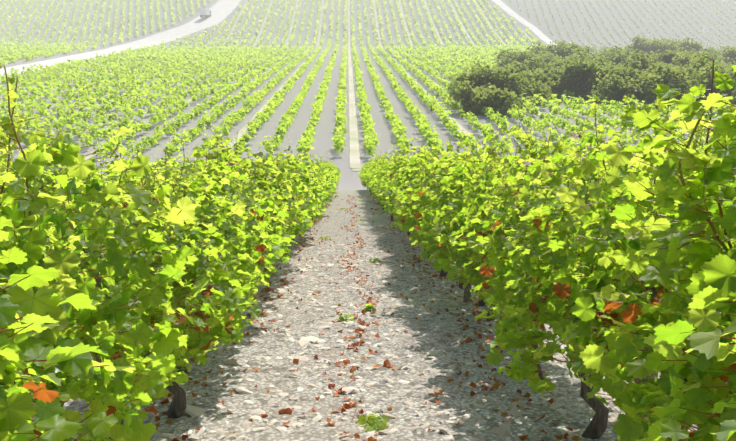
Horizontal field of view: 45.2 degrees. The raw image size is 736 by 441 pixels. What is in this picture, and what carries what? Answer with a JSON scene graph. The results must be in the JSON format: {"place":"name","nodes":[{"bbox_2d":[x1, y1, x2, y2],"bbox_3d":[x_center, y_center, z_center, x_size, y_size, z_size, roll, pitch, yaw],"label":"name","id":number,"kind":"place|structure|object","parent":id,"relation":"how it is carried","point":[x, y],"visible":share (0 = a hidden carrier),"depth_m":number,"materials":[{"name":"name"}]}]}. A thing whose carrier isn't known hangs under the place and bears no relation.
{"place":"outdoors","nodes":[
{"label":"outdoors","id":0,"kind":"place"},
{"bbox_2d":[0,0,240,76],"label":"dirt road","id":1,"kind":"structure","parent":0,"point":[221,10],"depth_m":306.29,"materials":[{"name":"white soil"}]},
{"bbox_2d":[199,8,210,16],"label":"van","id":2,"kind":"object","parent":1,"relation":"on","point":[205,12],"visible":0.96,"depth_m":330.53,"materials":[{"name":"white metal"}]},
{"bbox_2d":[0,0,735,440],"bbox_3d":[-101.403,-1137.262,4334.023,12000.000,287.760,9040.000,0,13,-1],"label":"terrain","id":3,"kind":"structure","parent":0,"point":[348,186],"depth_m":17.27,"materials":[{"name":"beige soil"}]},
{"bbox_2d":[0,151,63,249],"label":"grape vine","id":4,"kind":"object","parent":3,"relation":"on","point":[47,188],"visible":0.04,"depth_m":8.70,"materials":[{"name":"green plant"}]},
{"bbox_2d":[12,129,91,250],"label":"grape vine","id":5,"kind":"object","parent":3,"relation":"on","point":[51,184],"visible":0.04,"depth_m":9.11,"materials":[{"name":"green plant"}]},
{"bbox_2d":[0,216,136,440],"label":"grape vine","id":6,"kind":"object","parent":3,"relation":"on","point":[72,356],"visible":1,"depth_m":1.63,"materials":[{"name":"green plant"}]},
{"bbox_2d":[44,166,107,250],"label":"grape vine","id":7,"kind":"object","parent":3,"relation":"on","point":[101,178],"depth_m":10.77,"materials":[{"name":"green plant"}]},
{"bbox_2d":[93,247,111,438],"bbox_3d":[-1.121,0.737,3.800,0.083,1.296,0.114,-2,13,-9],"label":"vine stake","id":8,"kind":"object","parent":3,"relation":"on","point":[99,279],"visible":0.04,"depth_m":3.68,"materials":[{"name":"brown wood"}]},
{"bbox_2d":[0,0,205,64],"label":"vineyard","id":9,"kind":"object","parent":3,"relation":"on","point":[23,50],"visible":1,"depth_m":317.58,"materials":[{"name":"green plant"}]},
{"bbox_2d":[0,59,218,440],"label":"grape vine","id":10,"kind":"object","parent":3,"relation":"on","point":[27,248],"visible":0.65,"depth_m":2.50,"materials":[{"name":"green plant"}]},
{"bbox_2d":[90,149,133,214],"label":"grape vine","id":11,"kind":"object","parent":3,"relation":"on","point":[109,181],"visible":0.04,"depth_m":11.60,"materials":[{"name":"green plant"}]},
{"bbox_2d":[0,141,255,440],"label":"grape vine","id":12,"kind":"object","parent":3,"relation":"on","point":[181,354],"visible":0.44,"depth_m":3.68,"materials":[{"name":"green plant"}]},
{"bbox_2d":[103,144,157,184],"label":"grape vine","id":13,"kind":"object","parent":3,"relation":"on","point":[135,155],"visible":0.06,"depth_m":12.88,"materials":[{"name":"green plant"}]},
{"bbox_2d":[114,149,162,185],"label":"grape vine","id":14,"kind":"object","parent":3,"relation":"on","point":[158,168],"visible":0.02,"depth_m":14.14,"materials":[{"name":"green plant"}]},
{"bbox_2d":[51,147,259,418],"bbox_3d":[-1.173,0.391,4.716,1.176,1.541,1.492,-1,13,-4],"label":"grape vine","id":15,"kind":"object","parent":3,"relation":"on","point":[227,334],"visible":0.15,"depth_m":4.60,"materials":[{"name":"green plant"}]},
{"bbox_2d":[146,150,183,187],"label":"grape vine","id":16,"kind":"object","parent":3,"relation":"on","point":[174,162],"visible":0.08,"depth_m":15.45,"materials":[{"name":"green plant"}]},
{"bbox_2d":[149,142,194,177],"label":"grape vine","id":17,"kind":"object","parent":3,"relation":"on","point":[156,161],"visible":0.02,"depth_m":16.18,"materials":[{"name":"green plant"}]},
{"bbox_2d":[177,156,200,177],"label":"grape vine","id":18,"kind":"object","parent":3,"relation":"on","point":[192,163],"visible":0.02,"depth_m":17.54,"materials":[{"name":"green plant"}]},
{"bbox_2d":[122,143,288,375],"bbox_3d":[-1.094,0.305,5.668,1.148,1.602,1.432,-1,13,-3],"label":"grape vine","id":19,"kind":"object","parent":3,"relation":"on","point":[228,186],"visible":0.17,"depth_m":5.68,"materials":[{"name":"green plant"}]},
{"bbox_2d":[172,142,283,307],"bbox_3d":[-1.192,0.225,6.815,1.070,1.598,1.524,-1,13,-3],"label":"grape vine","id":20,"kind":"object","parent":3,"relation":"on","point":[264,205],"visible":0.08,"depth_m":6.82,"materials":[{"name":"green plant"}]},
{"bbox_2d":[186,120,291,284],"bbox_3d":[-1.284,0.008,7.927,1.239,1.948,1.621,0,13,-1],"label":"grape vine","id":21,"kind":"object","parent":3,"relation":"on","point":[257,177],"visible":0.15,"depth_m":7.91,"materials":[{"name":"green plant"}]},
{"bbox_2d":[211,140,308,292],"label":"grape vine","id":22,"kind":"object","parent":3,"relation":"on","point":[285,205],"visible":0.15,"depth_m":8.99,"materials":[{"name":"green plant"}]},
{"bbox_2d":[247,147,313,271],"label":"grape vine","id":23,"kind":"object","parent":3,"relation":"on","point":[298,227],"visible":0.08,"depth_m":10.55,"materials":[{"name":"green plant"}]},
{"bbox_2d":[248,145,320,230],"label":"grape vine","id":24,"kind":"object","parent":3,"relation":"on","point":[294,162],"visible":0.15,"depth_m":11.73,"materials":[{"name":"green plant"}]},
{"bbox_2d":[266,135,315,201],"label":"grape vine","id":25,"kind":"object","parent":3,"relation":"on","point":[306,159],"visible":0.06,"depth_m":14.85,"materials":[{"name":"green plant"}]},
{"bbox_2d":[276,154,313,235],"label":"grape vine","id":26,"kind":"object","parent":3,"relation":"on","point":[306,184],"visible":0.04,"depth_m":14.05,"materials":[{"name":"green plant"}]},
{"bbox_2d":[291,154,321,201],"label":"grape vine","id":27,"kind":"object","parent":3,"relation":"on","point":[313,169],"visible":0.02,"depth_m":19.21,"materials":[{"name":"green plant"}]},
{"bbox_2d":[287,161,327,240],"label":"grape vine","id":28,"kind":"object","parent":3,"relation":"on","point":[315,191],"visible":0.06,"depth_m":15.65,"materials":[{"name":"green plant"}]},
{"bbox_2d":[294,165,325,222],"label":"grape vine","id":29,"kind":"object","parent":3,"relation":"on","point":[317,215],"depth_m":16.78,"materials":[{"name":"green plant"}]},
{"bbox_2d":[302,151,324,197],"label":"grape vine","id":30,"kind":"object","parent":3,"relation":"on","point":[323,191],"depth_m":20.38,"materials":[{"name":"green plant"}]},
{"bbox_2d":[302,155,328,203],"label":"grape vine","id":31,"kind":"object","parent":3,"relation":"on","point":[326,192],"visible":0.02,"depth_m":21.95,"materials":[{"name":"green plant"}]},
{"bbox_2d":[308,158,329,204],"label":"grape vine","id":32,"kind":"object","parent":3,"relation":"on","point":[318,171],"visible":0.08,"depth_m":21.50,"materials":[{"name":"green plant"}]},
{"bbox_2d":[308,153,337,202],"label":"grape vine","id":33,"kind":"object","parent":3,"relation":"on","point":[333,191],"visible":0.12,"depth_m":24.31,"materials":[{"name":"green plant"}]},
{"bbox_2d":[311,153,334,185],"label":"grape vine","id":34,"kind":"object","parent":3,"relation":"on","point":[331,173],"visible":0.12,"depth_m":30.21,"materials":[{"name":"green plant"}]},
{"bbox_2d":[316,166,332,197],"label":"grape vine","id":35,"kind":"object","parent":3,"relation":"on","point":[322,175],"visible":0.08,"depth_m":23.68,"materials":[{"name":"green plant"}]},
{"bbox_2d":[70,237,624,440],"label":"path stones","id":36,"kind":"object","parent":3,"relation":"on","point":[425,425],"visible":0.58,"depth_m":5.88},
{"bbox_2d":[185,251,523,436],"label":"stones","id":37,"kind":"object","parent":3,"relation":"on","point":[195,411],"visible":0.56,"depth_m":5.25,"materials":[{"name":"beige stone"}]},
{"bbox_2d":[0,0,709,170],"bbox_3d":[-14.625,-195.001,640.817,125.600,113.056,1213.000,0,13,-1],"label":"grass strip","id":38,"kind":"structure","parent":3,"relation":"on","point":[355,164],"depth_m":130.25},
{"bbox_2d":[321,195,390,431],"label":"weeds","id":39,"kind":"object","parent":3,"relation":"on","point":[372,420],"visible":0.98,"depth_m":4.55,"materials":[{"name":"green plant"}]},
{"bbox_2d":[142,195,579,440],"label":"fallen leaves","id":40,"kind":"object","parent":3,"relation":"on","point":[496,385],"visible":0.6,"depth_m":6.76,"materials":[{"name":"brown plant"}]},
{"bbox_2d":[6,165,724,397],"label":"trellis wires","id":41,"kind":"object","parent":3,"relation":"on","point":[167,169],"depth_m":3.87,"materials":[{"name":"grey metal"}]},
{"bbox_2d":[0,0,735,158],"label":"vineyard rows","id":42,"kind":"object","parent":3,"relation":"on","point":[216,56],"visible":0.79,"depth_m":121.60,"materials":[{"name":"green plant"}]},
{"bbox_2d":[357,157,380,195],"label":"grape vine","id":43,"kind":"object","parent":3,"relation":"on","point":[366,166],"visible":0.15,"depth_m":39.17,"materials":[{"name":"green plant"}]},
{"bbox_2d":[363,154,389,205],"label":"grape vine","id":44,"kind":"object","parent":3,"relation":"on","point":[368,177],"visible":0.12,"depth_m":29.18,"materials":[{"name":"green plant"}]},
{"bbox_2d":[375,154,393,205],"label":"grape vine","id":45,"kind":"object","parent":3,"relation":"on","point":[381,195],"visible":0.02,"depth_m":19.50,"materials":[{"name":"green plant"}]},
{"bbox_2d":[370,144,399,198],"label":"grape vine","id":46,"kind":"object","parent":3,"relation":"on","point":[380,165],"visible":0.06,"depth_m":22.77,"materials":[{"name":"green plant"}]},
{"bbox_2d":[368,152,401,205],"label":"grape vine","id":47,"kind":"object","parent":3,"relation":"on","point":[371,180],"depth_m":24.06,"materials":[{"name":"green plant"}]},
{"bbox_2d":[367,149,404,220],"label":"grape vine","id":48,"kind":"object","parent":3,"relation":"on","point":[380,203],"visible":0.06,"depth_m":21.25,"materials":[{"name":"green plant"}]},
{"bbox_2d":[374,157,411,223],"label":"grape vine","id":49,"kind":"object","parent":3,"relation":"on","point":[378,188],"visible":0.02,"depth_m":20.24,"materials":[{"name":"green plant"}]},
{"bbox_2d":[381,150,414,216],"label":"grape vine","id":50,"kind":"object","parent":3,"relation":"on","point":[388,192],"visible":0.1,"depth_m":15.73,"materials":[{"name":"green plant"}]},
{"bbox_2d":[381,142,416,235],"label":"grape vine","id":51,"kind":"object","parent":3,"relation":"on","point":[390,177],"visible":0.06,"depth_m":16.67,"materials":[{"name":"green plant"}]},
{"bbox_2d":[381,146,419,231],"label":"grape vine","id":52,"kind":"object","parent":3,"relation":"on","point":[385,179],"visible":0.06,"depth_m":18.36,"materials":[{"name":"green plant"}]},
{"bbox_2d":[388,163,430,243],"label":"grape vine","id":53,"kind":"object","parent":3,"relation":"on","point":[391,206],"visible":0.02,"depth_m":14.94,"materials":[{"name":"green plant"}]},
{"bbox_2d":[393,135,441,250],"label":"grape vine","id":54,"kind":"object","parent":3,"relation":"on","point":[402,221],"visible":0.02,"depth_m":13.28,"materials":[{"name":"green plant"}]},
{"bbox_2d":[388,149,450,257],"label":"grape vine","id":55,"kind":"object","parent":3,"relation":"on","point":[398,182],"visible":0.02,"depth_m":12.98,"materials":[{"name":"green plant"}]},
{"bbox_2d":[398,147,449,238],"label":"grape vine","id":56,"kind":"object","parent":3,"relation":"on","point":[416,172],"visible":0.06,"depth_m":11.87,"materials":[{"name":"green plant"}]},
{"bbox_2d":[391,137,462,276],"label":"grape vine","id":57,"kind":"object","parent":3,"relation":"on","point":[425,157],"visible":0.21,"depth_m":10.29,"materials":[{"name":"green plant"}]},
{"bbox_2d":[395,139,504,305],"bbox_3d":[0.947,0.076,8.426,1.353,1.723,1.290,-1,13,-3],"label":"grape vine","id":58,"kind":"object","parent":3,"relation":"on","point":[432,243],"visible":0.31,"depth_m":8.35,"materials":[{"name":"green plant"}]},
{"bbox_2d":[414,130,487,288],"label":"grape vine","id":59,"kind":"object","parent":3,"relation":"on","point":[467,155],"visible":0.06,"depth_m":9.55,"materials":[{"name":"green plant"}]},
{"bbox_2d":[426,141,506,320],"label":"grape vine","id":60,"kind":"object","parent":3,"relation":"on","point":[442,240],"visible":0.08,"depth_m":7.16,"materials":[{"name":"green plant"}]},
{"bbox_2d":[463,264,470,302],"bbox_3d":[0.977,0.434,8.655,0.082,1.295,0.084,6,15,27],"label":"vine stake","id":61,"kind":"object","parent":3,"relation":"on","point":[467,294],"visible":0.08,"depth_m":8.69,"materials":[{"name":"brown wood"}]},
{"bbox_2d":[448,62,530,96],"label":"thicket tree","id":62,"kind":"object","parent":3,"relation":"on","point":[497,79],"visible":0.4,"depth_m":106.40,"materials":[{"name":"green plant"}]},
{"bbox_2d":[446,80,535,117],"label":"thicket tree","id":63,"kind":"object","parent":3,"relation":"on","point":[469,97],"visible":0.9,"depth_m":97.35,"materials":[{"name":"green plant"}]},
{"bbox_2d":[493,49,507,63],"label":"bush","id":64,"kind":"object","parent":3,"relation":"on","point":[501,52],"visible":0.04,"depth_m":168.98,"materials":[{"name":"green plant"}]},
{"bbox_2d":[441,105,560,331],"bbox_3d":[1.018,0.087,6.439,0.976,1.953,1.513,1,13,5],"label":"grape vine","id":65,"kind":"object","parent":3,"relation":"on","point":[491,160],"visible":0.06,"depth_m":6.24,"materials":[{"name":"green plant"}]},
{"bbox_2d":[483,60,530,75],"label":"thicket tree","id":66,"kind":"object","parent":3,"relation":"on","point":[522,67],"visible":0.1,"depth_m":132.82,"materials":[{"name":"green plant"}]},
{"bbox_2d":[496,57,517,66],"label":"bush","id":67,"kind":"object","parent":3,"relation":"on","point":[506,60],"visible":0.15,"depth_m":152.94,"materials":[{"name":"green plant"}]},
{"bbox_2d":[492,0,556,46],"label":"field track","id":68,"kind":"structure","parent":3,"relation":"on","point":[526,23],"depth_m":331.18,"materials":[{"name":"white soil"}]},
{"bbox_2d":[500,48,557,62],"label":"thicket tree","id":69,"kind":"object","parent":3,"relation":"on","point":[512,53],"visible":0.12,"depth_m":156.19,"materials":[{"name":"green plant"}]},
{"bbox_2d":[450,126,610,378],"bbox_3d":[1.065,0.296,5.407,1.108,1.632,1.449,1,13,4],"label":"grape vine","id":70,"kind":"object","parent":3,"relation":"on","point":[479,230],"visible":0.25,"depth_m":5.42,"materials":[{"name":"green plant"}]},
{"bbox_2d":[509,70,554,105],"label":"thicket tree","id":71,"kind":"object","parent":3,"relation":"on","point":[538,84],"visible":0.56,"depth_m":109.44,"materials":[{"name":"green plant"}]},
{"bbox_2d":[513,50,555,70],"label":"thicket tree","id":72,"kind":"object","parent":3,"relation":"on","point":[523,55],"visible":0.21,"depth_m":152.99,"materials":[{"name":"green plant"}]},
{"bbox_2d":[524,55,579,74],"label":"thicket tree","id":73,"kind":"object","parent":3,"relation":"on","point":[538,64],"visible":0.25,"depth_m":135.43,"materials":[{"name":"green plant"}]},
{"bbox_2d":[531,63,579,96],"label":"thicket tree","id":74,"kind":"object","parent":3,"relation":"on","point":[555,87],"visible":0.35,"depth_m":115.78,"materials":[{"name":"green plant"}]},
{"bbox_2d":[526,40,588,59],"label":"thicket tree","id":75,"kind":"object","parent":3,"relation":"on","point":[563,49],"visible":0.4,"depth_m":169.34,"materials":[{"name":"green plant"}]},
{"bbox_2d":[450,132,695,438],"bbox_3d":[1.002,0.379,4.335,1.185,1.602,1.350,1,13,4],"label":"grape vine","id":76,"kind":"object","parent":3,"relation":"on","point":[509,271],"visible":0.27,"depth_m":4.21,"materials":[{"name":"green plant"}]},
{"bbox_2d":[550,56,597,66],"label":"bush","id":77,"kind":"object","parent":3,"relation":"on","point":[553,59],"depth_m":141.52,"materials":[{"name":"green plant"}]},
{"bbox_2d":[557,53,592,64],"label":"bush","id":78,"kind":"object","parent":3,"relation":"on","point":[583,57],"visible":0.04,"depth_m":141.48,"materials":[{"name":"green plant"}]},
{"bbox_2d":[565,43,596,56],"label":"bush","id":79,"kind":"object","parent":3,"relation":"on","point":[586,48],"visible":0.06,"depth_m":181.50,"materials":[{"name":"green plant"}]},
{"bbox_2d":[558,59,604,98],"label":"thicket tree","id":80,"kind":"object","parent":3,"relation":"on","point":[581,73],"visible":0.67,"depth_m":113.20,"materials":[{"name":"green plant"}]},
{"bbox_2d":[576,124,619,167],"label":"grape vine","id":81,"kind":"object","parent":3,"relation":"on","point":[585,158],"visible":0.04,"depth_m":11.77,"materials":[{"name":"green plant"}]},
{"bbox_2d":[572,48,628,65],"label":"thicket tree","id":82,"kind":"object","parent":3,"relation":"on","point":[616,58],"visible":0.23,"depth_m":147.53,"materials":[{"name":"green plant"}]},
{"bbox_2d":[600,60,623,68],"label":"bush","id":83,"kind":"object","parent":3,"relation":"on","point":[605,63],"visible":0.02,"depth_m":129.02,"materials":[{"name":"green plant"}]},
{"bbox_2d":[590,45,634,62],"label":"thicket tree","id":84,"kind":"object","parent":3,"relation":"on","point":[611,52],"visible":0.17,"depth_m":174.19,"materials":[{"name":"green plant"}]},
{"bbox_2d":[589,66,639,89],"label":"thicket tree","id":85,"kind":"object","parent":3,"relation":"on","point":[629,70],"visible":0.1,"depth_m":109.88,"materials":[{"name":"green plant"}]},
{"bbox_2d":[502,88,735,440],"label":"grape vine","id":86,"kind":"object","parent":3,"relation":"on","point":[576,343],"visible":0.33,"depth_m":3.31,"materials":[{"name":"green plant"}]},
{"bbox_2d":[604,45,636,62],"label":"thicket tree","id":87,"kind":"object","parent":3,"relation":"on","point":[630,46],"visible":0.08,"depth_m":194.75,"materials":[{"name":"green plant"}]},
{"bbox_2d":[509,0,735,64],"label":"vineyard rows","id":88,"kind":"object","parent":3,"relation":"on","point":[609,43],"visible":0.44,"depth_m":331.49,"materials":[{"name":"green plant"}]},
{"bbox_2d":[624,38,649,63],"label":"thicket tree","id":89,"kind":"object","parent":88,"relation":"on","point":[639,47],"visible":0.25,"depth_m":200.23,"materials":[{"name":"green plant"}]},
{"bbox_2d":[642,38,682,54],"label":"thicket tree","id":90,"kind":"object","parent":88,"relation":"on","point":[661,46],"visible":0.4,"depth_m":198.00,"materials":[{"name":"green plant"}]},
{"bbox_2d":[601,49,675,74],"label":"thicket tree","id":91,"kind":"object","parent":3,"relation":"on","point":[642,62],"visible":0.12,"depth_m":122.42,"materials":[{"name":"green plant"}]},
{"bbox_2d":[591,63,688,105],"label":"thicket tree","id":92,"kind":"object","parent":3,"relation":"on","point":[619,87],"visible":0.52,"depth_m":105.86,"materials":[{"name":"green plant"}]},
{"bbox_2d":[629,34,657,53],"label":"thicket tree","id":93,"kind":"object","parent":3,"relation":"on","point":[636,42],"visible":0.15,"depth_m":202.24,"materials":[{"name":"green plant"}]},
{"bbox_2d":[633,287,657,437],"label":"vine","id":94,"kind":"object","parent":3,"relation":"on","point":[652,294],"visible":0.08,"depth_m":3.42,"materials":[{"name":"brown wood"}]},
{"bbox_2d":[556,55,735,440],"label":"grape vine","id":95,"kind":"object","parent":3,"relation":"on","point":[679,409],"visible":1,"depth_m":2.31,"materials":[{"name":"green plant"}]},
{"bbox_2d":[643,49,678,63],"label":"thicket tree","id":96,"kind":"object","parent":3,"relation":"on","point":[659,56],"visible":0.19,"depth_m":151.25,"materials":[{"name":"green plant"}]},
{"bbox_2d":[646,37,679,44],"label":"bush","id":97,"kind":"object","parent":3,"relation":"on","point":[669,41],"visible":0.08,"depth_m":207.26,"materials":[{"name":"green plant"}]},
{"bbox_2d":[641,59,735,109],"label":"thicket tree","id":98,"kind":"object","parent":3,"relation":"on","point":[704,78],"visible":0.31,"depth_m":102.86,"materials":[{"name":"green plant"}]},
{"bbox_2d":[651,125,725,182],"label":"grape vine","id":99,"kind":"object","parent":3,"relation":"on","point":[687,177],"visible":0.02,"depth_m":8.51,"materials":[{"name":"green plant"}]},
{"bbox_2d":[676,37,703,55],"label":"bush","id":100,"kind":"object","parent":3,"relation":"on","point":[691,46],"visible":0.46,"depth_m":199.98,"materials":[{"name":"green plant"}]},
{"bbox_2d":[671,56,711,73],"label":"thicket tree","id":101,"kind":"object","parent":3,"relation":"on","point":[699,61],"visible":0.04,"depth_m":126.03,"materials":[{"name":"green plant"}]},
{"bbox_2d":[665,50,729,66],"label":"thicket tree","id":102,"kind":"object","parent":3,"relation":"on","point":[681,59],"visible":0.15,"depth_m":145.23,"materials":[{"name":"green plant"}]},
{"bbox_2d":[689,51,719,64],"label":"bush","id":103,"kind":"object","parent":3,"relation":"on","point":[695,56],"depth_m":134.27,"materials":[{"name":"green plant"}]},
{"bbox_2d":[689,51,722,62],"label":"bush","id":104,"kind":"object","parent":3,"relation":"on","point":[712,56],"visible":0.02,"depth_m":148.38,"materials":[{"name":"green plant"}]},
{"bbox_2d":[685,317,735,440],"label":"grape vine","id":105,"kind":"object","parent":3,"relation":"on","point":[707,343],"visible":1,"depth_m":1.35,"materials":[{"name":"green plant"}]},
{"bbox_2d":[699,46,727,59],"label":"bush","id":106,"kind":"object","parent":3,"relation":"on","point":[712,49],"visible":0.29,"depth_m":211.85,"materials":[{"name":"green plant"}]},
{"bbox_2d":[705,63,735,96],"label":"thicket tree","id":107,"kind":"object","parent":3,"relation":"on","point":[730,72],"visible":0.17,"depth_m":103.46,"materials":[{"name":"green plant"}]},
{"bbox_2d":[720,47,735,65],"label":"bush","id":108,"kind":"object","parent":3,"relation":"on","point":[730,55],"visible":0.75,"depth_m":175.04,"materials":[{"name":"green plant"}]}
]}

